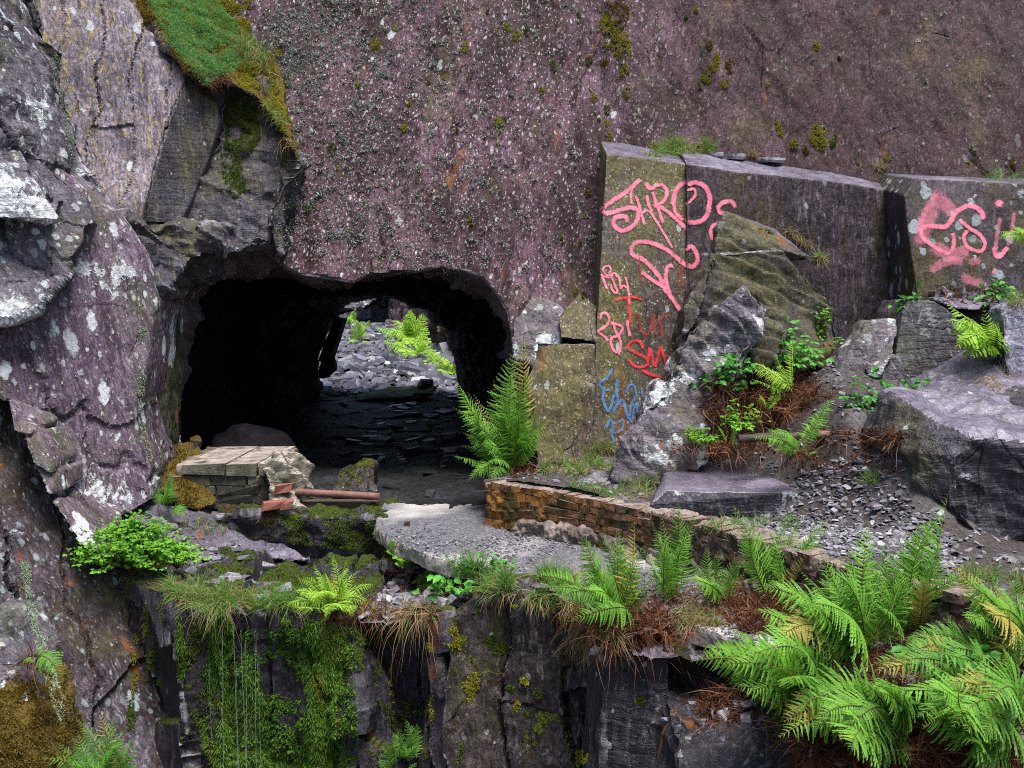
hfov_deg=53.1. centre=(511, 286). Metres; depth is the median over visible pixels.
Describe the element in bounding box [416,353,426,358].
scree slab
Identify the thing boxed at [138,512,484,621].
ledge rubble
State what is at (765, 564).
fern
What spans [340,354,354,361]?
scree slab
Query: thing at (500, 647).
moss
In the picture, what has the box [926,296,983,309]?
rock
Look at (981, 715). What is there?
fern
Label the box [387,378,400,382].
scree slab
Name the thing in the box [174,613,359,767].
moss
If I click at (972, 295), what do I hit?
rock
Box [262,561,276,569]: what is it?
slate
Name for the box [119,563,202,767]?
ledge cliff
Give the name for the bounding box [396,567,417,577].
ground
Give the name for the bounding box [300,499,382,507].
timber
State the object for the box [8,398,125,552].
quarry face
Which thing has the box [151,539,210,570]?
shrub
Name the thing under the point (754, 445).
fern
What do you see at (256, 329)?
tunnel
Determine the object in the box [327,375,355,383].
scree slab
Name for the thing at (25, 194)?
quarry face
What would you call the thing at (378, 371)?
scree slab
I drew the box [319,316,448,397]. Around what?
scree
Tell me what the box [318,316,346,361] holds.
timber prop
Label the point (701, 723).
slate
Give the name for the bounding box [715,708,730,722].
slate
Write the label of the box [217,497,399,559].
ledge bank
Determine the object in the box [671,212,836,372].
boulder
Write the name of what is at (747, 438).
log
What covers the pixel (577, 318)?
slate block
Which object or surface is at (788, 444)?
fern
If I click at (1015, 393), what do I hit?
rock
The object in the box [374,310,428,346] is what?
fern
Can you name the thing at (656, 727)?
ledge cliff
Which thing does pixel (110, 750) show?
fern
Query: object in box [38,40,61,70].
quarry face
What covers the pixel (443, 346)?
scree slab
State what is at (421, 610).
dry grass
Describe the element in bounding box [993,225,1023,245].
fern
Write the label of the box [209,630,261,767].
water
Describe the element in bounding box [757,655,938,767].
fern
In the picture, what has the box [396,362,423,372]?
scree slab
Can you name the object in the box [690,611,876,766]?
fern
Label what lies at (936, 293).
rock
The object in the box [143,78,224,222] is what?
quarry face
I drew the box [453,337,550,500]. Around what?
fern
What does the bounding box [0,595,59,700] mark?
quarry face
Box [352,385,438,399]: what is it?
boulder
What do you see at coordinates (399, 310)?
wall
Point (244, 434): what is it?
rock
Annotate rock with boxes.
[160,435,215,508]
[211,423,298,451]
[244,540,309,563]
[265,560,300,586]
[318,352,336,378]
[333,458,378,491]
[379,543,415,571]
[511,297,563,366]
[537,457,546,471]
[570,464,610,487]
[748,317,783,378]
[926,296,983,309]
[929,288,954,296]
[959,292,988,299]
[995,385,1023,407]
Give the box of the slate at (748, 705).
[734,698,756,709]
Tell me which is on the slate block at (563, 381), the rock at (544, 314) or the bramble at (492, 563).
the rock at (544, 314)
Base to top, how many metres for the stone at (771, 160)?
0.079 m
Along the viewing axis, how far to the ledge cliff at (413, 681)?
7.78 m
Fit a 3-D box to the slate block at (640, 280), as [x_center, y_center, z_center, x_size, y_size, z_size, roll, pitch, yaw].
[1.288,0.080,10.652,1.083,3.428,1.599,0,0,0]
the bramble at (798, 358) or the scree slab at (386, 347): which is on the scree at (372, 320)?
the scree slab at (386, 347)
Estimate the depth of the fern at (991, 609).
5.20 m
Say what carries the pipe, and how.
attached to the brick pier
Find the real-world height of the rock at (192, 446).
0.554 m
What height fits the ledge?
0.857 m
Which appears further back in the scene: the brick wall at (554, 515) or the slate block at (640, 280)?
the slate block at (640, 280)
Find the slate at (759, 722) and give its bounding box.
[757,717,766,725]
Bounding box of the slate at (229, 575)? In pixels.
[219,572,252,581]
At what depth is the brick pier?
9.76 m
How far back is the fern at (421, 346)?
23.07 m
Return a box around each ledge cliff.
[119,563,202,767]
[138,570,182,646]
[162,546,391,767]
[339,593,457,767]
[370,618,430,767]
[441,573,586,767]
[580,639,669,767]
[649,653,745,745]
[654,666,796,767]
[770,709,898,767]
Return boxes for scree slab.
[322,380,331,390]
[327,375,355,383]
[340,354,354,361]
[355,364,367,370]
[363,373,372,377]
[364,367,374,371]
[370,368,391,374]
[377,353,398,360]
[379,335,386,345]
[384,343,402,348]
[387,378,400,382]
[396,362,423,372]
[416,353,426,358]
[417,379,433,394]
[418,369,437,378]
[438,342,448,352]
[439,350,454,366]
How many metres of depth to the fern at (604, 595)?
6.39 m
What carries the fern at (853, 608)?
on the ground at (784, 707)
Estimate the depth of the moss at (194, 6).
11.22 m
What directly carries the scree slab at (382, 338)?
on the scree at (372, 320)
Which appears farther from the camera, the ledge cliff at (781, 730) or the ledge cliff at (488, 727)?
the ledge cliff at (488, 727)
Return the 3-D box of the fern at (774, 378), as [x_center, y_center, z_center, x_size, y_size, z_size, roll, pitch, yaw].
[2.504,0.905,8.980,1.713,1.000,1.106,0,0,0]
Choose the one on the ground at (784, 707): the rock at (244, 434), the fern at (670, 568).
the fern at (670, 568)
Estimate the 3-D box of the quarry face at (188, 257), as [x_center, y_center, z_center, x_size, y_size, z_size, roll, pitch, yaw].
[-3.087,-0.329,10.769,2.289,1.029,1.005,0,0,-41]
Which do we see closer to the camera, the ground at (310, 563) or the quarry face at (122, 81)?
the ground at (310, 563)
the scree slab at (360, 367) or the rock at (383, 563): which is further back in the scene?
the scree slab at (360, 367)
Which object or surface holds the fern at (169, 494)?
on the ledge
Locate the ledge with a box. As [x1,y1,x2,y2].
[84,494,722,660]
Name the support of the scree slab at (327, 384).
on the scree at (357, 385)
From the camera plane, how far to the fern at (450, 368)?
21.12 m
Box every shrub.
[63,509,198,573]
[74,520,106,551]
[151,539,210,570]
[386,541,413,567]
[684,423,721,447]
[715,398,770,434]
[815,302,843,348]
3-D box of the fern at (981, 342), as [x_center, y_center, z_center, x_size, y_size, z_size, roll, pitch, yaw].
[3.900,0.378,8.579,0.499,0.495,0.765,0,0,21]
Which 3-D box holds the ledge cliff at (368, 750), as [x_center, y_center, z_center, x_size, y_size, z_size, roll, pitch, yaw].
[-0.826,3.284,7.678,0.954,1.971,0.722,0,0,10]
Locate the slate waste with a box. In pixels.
[494,362,1023,591]
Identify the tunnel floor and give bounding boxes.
[205,395,489,508]
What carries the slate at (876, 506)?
on the slate waste
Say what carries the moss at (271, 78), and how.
on the mossy slope at (235, 87)
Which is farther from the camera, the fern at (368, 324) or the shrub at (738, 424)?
the fern at (368, 324)
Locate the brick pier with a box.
[171,446,314,515]
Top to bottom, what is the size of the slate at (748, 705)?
0.036 m
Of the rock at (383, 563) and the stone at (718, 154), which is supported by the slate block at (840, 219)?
the stone at (718, 154)
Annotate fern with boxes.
[3,644,63,717]
[43,710,139,767]
[152,471,179,507]
[172,502,186,519]
[246,556,403,645]
[346,310,356,322]
[348,317,369,326]
[349,319,369,342]
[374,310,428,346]
[378,739,416,767]
[386,326,434,357]
[391,724,422,763]
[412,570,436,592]
[423,351,441,364]
[436,356,455,374]
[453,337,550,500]
[519,525,720,689]
[635,505,757,613]
[642,506,827,640]
[644,403,806,483]
[659,545,772,608]
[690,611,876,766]
[721,333,860,426]
[750,399,835,493]
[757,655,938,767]
[758,523,917,672]
[868,495,962,644]
[870,606,1023,718]
[873,645,1023,767]
[946,304,1010,360]
[951,563,1023,659]
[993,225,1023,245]
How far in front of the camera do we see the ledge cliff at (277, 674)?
7.67 m
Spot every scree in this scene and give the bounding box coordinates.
[318,320,458,396]
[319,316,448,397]
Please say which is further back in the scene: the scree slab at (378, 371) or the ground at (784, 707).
the scree slab at (378, 371)
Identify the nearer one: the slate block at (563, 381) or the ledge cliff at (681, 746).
the ledge cliff at (681, 746)
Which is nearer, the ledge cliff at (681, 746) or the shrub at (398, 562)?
the ledge cliff at (681, 746)
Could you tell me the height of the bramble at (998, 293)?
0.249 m
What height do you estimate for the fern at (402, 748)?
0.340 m
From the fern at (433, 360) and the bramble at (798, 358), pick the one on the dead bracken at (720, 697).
the bramble at (798, 358)
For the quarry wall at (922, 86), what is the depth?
11.24 m
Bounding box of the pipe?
[295,488,379,499]
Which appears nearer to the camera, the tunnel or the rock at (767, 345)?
the rock at (767, 345)
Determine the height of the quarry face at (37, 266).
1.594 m
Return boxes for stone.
[708,151,723,157]
[727,153,745,159]
[759,157,785,163]
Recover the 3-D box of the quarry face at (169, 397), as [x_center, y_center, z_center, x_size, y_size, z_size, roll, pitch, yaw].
[-3.706,0.983,10.508,0.597,1.724,1.626,0,0,0]
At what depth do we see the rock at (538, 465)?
9.26 m
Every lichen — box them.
[19,53,153,726]
[260,0,733,287]
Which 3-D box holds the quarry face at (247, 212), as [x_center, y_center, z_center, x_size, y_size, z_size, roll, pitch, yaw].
[-2.969,-1.347,11.281,1.518,2.030,1.369,0,0,0]
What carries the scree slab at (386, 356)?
on the scree at (372, 320)
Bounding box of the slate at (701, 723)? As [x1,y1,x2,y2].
[693,716,707,726]
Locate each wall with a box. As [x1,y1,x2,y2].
[222,0,1023,480]
[339,298,388,314]
[340,299,391,318]
[385,298,452,354]
[485,478,1023,678]
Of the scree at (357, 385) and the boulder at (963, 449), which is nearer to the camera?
the boulder at (963, 449)
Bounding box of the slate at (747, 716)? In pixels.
[740,710,754,722]
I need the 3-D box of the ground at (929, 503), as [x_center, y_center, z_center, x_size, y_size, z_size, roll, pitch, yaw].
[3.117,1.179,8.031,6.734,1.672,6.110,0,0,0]
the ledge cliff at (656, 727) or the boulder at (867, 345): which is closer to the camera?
the ledge cliff at (656, 727)
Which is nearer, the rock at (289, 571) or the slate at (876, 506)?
the slate at (876, 506)
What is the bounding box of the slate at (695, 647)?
[682,641,697,650]
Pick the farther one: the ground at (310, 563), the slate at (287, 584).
the ground at (310, 563)
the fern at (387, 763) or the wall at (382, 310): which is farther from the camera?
the wall at (382, 310)
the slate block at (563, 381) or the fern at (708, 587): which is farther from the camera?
the slate block at (563, 381)
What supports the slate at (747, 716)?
on the ledge cliff at (681, 746)
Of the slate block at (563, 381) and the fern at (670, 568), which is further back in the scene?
the slate block at (563, 381)
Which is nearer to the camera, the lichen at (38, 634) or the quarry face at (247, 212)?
the lichen at (38, 634)
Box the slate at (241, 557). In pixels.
[237,555,249,559]
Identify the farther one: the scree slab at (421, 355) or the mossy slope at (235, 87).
the scree slab at (421, 355)
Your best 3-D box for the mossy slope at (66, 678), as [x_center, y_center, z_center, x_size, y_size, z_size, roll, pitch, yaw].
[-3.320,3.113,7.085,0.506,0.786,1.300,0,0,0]
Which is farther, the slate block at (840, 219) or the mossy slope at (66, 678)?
the slate block at (840, 219)
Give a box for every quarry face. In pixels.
[0,0,118,208]
[0,150,61,226]
[0,156,96,328]
[0,168,184,513]
[0,399,164,767]
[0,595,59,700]
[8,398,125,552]
[27,0,37,21]
[32,0,186,215]
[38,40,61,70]
[118,208,268,305]
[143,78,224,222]
[156,308,185,445]
[187,75,307,255]
[268,160,305,255]
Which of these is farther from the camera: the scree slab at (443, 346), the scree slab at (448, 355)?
the scree slab at (443, 346)
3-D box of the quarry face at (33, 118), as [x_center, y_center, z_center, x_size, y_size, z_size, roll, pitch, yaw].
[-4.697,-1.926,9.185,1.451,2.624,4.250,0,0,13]
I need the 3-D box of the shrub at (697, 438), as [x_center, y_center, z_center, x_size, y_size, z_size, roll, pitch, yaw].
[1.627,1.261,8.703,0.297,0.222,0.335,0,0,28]
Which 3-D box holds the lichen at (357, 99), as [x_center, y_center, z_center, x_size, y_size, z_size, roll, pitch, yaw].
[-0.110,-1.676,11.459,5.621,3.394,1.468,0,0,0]
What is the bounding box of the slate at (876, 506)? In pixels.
[868,503,882,509]
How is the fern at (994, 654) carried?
on the dead bracken at (720, 697)
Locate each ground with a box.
[275,557,404,577]
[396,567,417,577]
[484,355,1023,599]
[584,612,1023,767]
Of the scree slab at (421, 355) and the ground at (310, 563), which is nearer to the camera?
the ground at (310, 563)
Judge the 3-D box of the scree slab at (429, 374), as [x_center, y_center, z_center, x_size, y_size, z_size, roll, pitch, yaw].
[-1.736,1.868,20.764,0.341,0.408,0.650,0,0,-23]
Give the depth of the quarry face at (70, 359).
9.26 m
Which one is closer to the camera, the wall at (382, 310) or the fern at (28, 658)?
the fern at (28, 658)
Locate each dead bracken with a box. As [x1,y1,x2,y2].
[158,15,1023,767]
[691,371,870,433]
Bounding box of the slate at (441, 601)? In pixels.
[436,595,447,605]
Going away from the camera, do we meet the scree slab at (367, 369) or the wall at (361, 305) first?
the scree slab at (367, 369)
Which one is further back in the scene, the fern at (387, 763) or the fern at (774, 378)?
the fern at (774, 378)
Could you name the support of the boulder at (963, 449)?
on the ground at (929, 503)
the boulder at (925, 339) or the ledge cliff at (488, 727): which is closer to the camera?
the ledge cliff at (488, 727)
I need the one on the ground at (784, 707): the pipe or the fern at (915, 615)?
the fern at (915, 615)
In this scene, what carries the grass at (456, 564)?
on the ground at (929, 503)
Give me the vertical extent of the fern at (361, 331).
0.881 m
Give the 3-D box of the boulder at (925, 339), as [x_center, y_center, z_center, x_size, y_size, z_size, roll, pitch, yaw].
[3.487,0.652,9.251,1.256,1.074,1.203,0,0,0]
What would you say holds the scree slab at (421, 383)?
on the scree at (357, 385)
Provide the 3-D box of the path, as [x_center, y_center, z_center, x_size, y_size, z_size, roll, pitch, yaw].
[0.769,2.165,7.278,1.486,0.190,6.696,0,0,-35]
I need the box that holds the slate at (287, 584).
[277,582,291,591]
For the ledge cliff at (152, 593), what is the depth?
7.92 m
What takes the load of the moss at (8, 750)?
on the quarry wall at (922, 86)
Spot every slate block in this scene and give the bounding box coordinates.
[525,342,595,463]
[559,294,596,341]
[592,142,686,456]
[680,152,888,387]
[879,173,1023,331]
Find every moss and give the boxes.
[0,0,1015,767]
[126,11,976,767]
[129,0,990,767]
[145,0,243,84]
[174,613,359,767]
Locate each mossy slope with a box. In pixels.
[0,662,74,767]
[136,0,306,175]
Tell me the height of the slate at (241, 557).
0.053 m
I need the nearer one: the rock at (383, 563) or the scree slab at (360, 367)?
the rock at (383, 563)
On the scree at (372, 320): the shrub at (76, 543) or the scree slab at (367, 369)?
the scree slab at (367, 369)
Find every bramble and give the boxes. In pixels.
[408,575,473,602]
[477,552,516,569]
[688,353,762,394]
[765,315,836,374]
[836,367,896,411]
[887,281,929,311]
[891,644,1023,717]
[901,377,931,389]
[973,278,1022,305]
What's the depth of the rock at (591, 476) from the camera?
8.88 m
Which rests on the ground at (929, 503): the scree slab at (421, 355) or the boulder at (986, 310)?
the boulder at (986, 310)
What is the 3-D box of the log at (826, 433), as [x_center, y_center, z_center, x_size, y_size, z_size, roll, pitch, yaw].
[2.771,1.189,8.275,0.650,0.098,0.075,0,0,4]
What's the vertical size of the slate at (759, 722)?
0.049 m
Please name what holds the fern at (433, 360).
on the scree at (372, 320)
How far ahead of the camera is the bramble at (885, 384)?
8.37 m
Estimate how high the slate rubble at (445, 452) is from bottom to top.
0.164 m
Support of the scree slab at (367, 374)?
on the scree at (372, 320)
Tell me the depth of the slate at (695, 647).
6.37 m
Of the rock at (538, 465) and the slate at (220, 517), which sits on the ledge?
the slate at (220, 517)
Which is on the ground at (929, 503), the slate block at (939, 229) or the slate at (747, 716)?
the slate block at (939, 229)
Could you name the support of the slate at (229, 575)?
on the ledge
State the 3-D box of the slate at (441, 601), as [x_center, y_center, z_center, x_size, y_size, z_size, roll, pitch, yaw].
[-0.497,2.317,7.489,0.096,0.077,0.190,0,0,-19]
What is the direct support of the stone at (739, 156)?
on the slate block at (840, 219)
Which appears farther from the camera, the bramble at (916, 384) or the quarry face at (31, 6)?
the quarry face at (31, 6)
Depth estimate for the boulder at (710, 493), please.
8.02 m
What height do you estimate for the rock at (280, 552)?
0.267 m
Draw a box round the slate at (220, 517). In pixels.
[213,513,224,519]
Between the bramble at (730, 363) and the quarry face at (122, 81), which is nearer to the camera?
the bramble at (730, 363)
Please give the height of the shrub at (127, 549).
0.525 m
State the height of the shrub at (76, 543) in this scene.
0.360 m
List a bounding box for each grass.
[153,26,1023,681]
[158,26,1023,666]
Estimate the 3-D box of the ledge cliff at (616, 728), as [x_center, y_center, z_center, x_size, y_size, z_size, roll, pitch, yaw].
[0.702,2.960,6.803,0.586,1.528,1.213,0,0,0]
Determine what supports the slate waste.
on the ground at (929, 503)
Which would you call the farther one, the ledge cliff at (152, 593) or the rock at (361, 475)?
the rock at (361, 475)
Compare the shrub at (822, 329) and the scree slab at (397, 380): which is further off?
the scree slab at (397, 380)
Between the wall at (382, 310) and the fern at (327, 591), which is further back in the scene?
the wall at (382, 310)
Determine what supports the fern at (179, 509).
on the ledge
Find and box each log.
[735,432,800,442]
[814,430,829,438]
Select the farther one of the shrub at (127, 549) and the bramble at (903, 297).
the bramble at (903, 297)
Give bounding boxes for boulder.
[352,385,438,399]
[610,286,766,486]
[650,464,797,519]
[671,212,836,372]
[831,318,896,377]
[860,350,1023,541]
[876,299,969,379]
[976,298,1008,329]
[988,300,1023,377]
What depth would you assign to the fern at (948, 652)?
5.02 m
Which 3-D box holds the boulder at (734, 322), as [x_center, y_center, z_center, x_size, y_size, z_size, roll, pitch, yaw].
[1.496,0.850,9.180,1.527,1.720,0.920,0,0,-27]
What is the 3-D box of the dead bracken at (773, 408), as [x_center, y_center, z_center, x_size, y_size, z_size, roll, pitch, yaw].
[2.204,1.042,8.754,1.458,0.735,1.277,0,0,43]
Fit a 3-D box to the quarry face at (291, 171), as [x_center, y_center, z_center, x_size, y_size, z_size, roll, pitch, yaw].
[-2.391,-0.846,11.015,0.316,1.034,0.622,0,0,15]
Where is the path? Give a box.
[373,503,1023,760]
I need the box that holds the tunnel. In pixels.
[179,253,514,471]
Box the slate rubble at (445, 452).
[310,394,485,498]
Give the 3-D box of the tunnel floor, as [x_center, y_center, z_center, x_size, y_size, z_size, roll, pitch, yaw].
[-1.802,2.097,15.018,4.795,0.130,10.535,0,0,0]
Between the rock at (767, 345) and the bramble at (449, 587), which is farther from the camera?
the rock at (767, 345)
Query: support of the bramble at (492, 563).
on the path
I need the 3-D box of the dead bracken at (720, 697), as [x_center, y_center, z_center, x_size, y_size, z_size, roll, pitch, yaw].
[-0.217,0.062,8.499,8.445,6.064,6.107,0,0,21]
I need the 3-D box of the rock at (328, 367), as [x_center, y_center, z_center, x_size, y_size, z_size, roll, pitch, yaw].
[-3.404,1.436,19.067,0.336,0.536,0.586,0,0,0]
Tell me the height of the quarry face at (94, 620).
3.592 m
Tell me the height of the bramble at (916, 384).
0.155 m

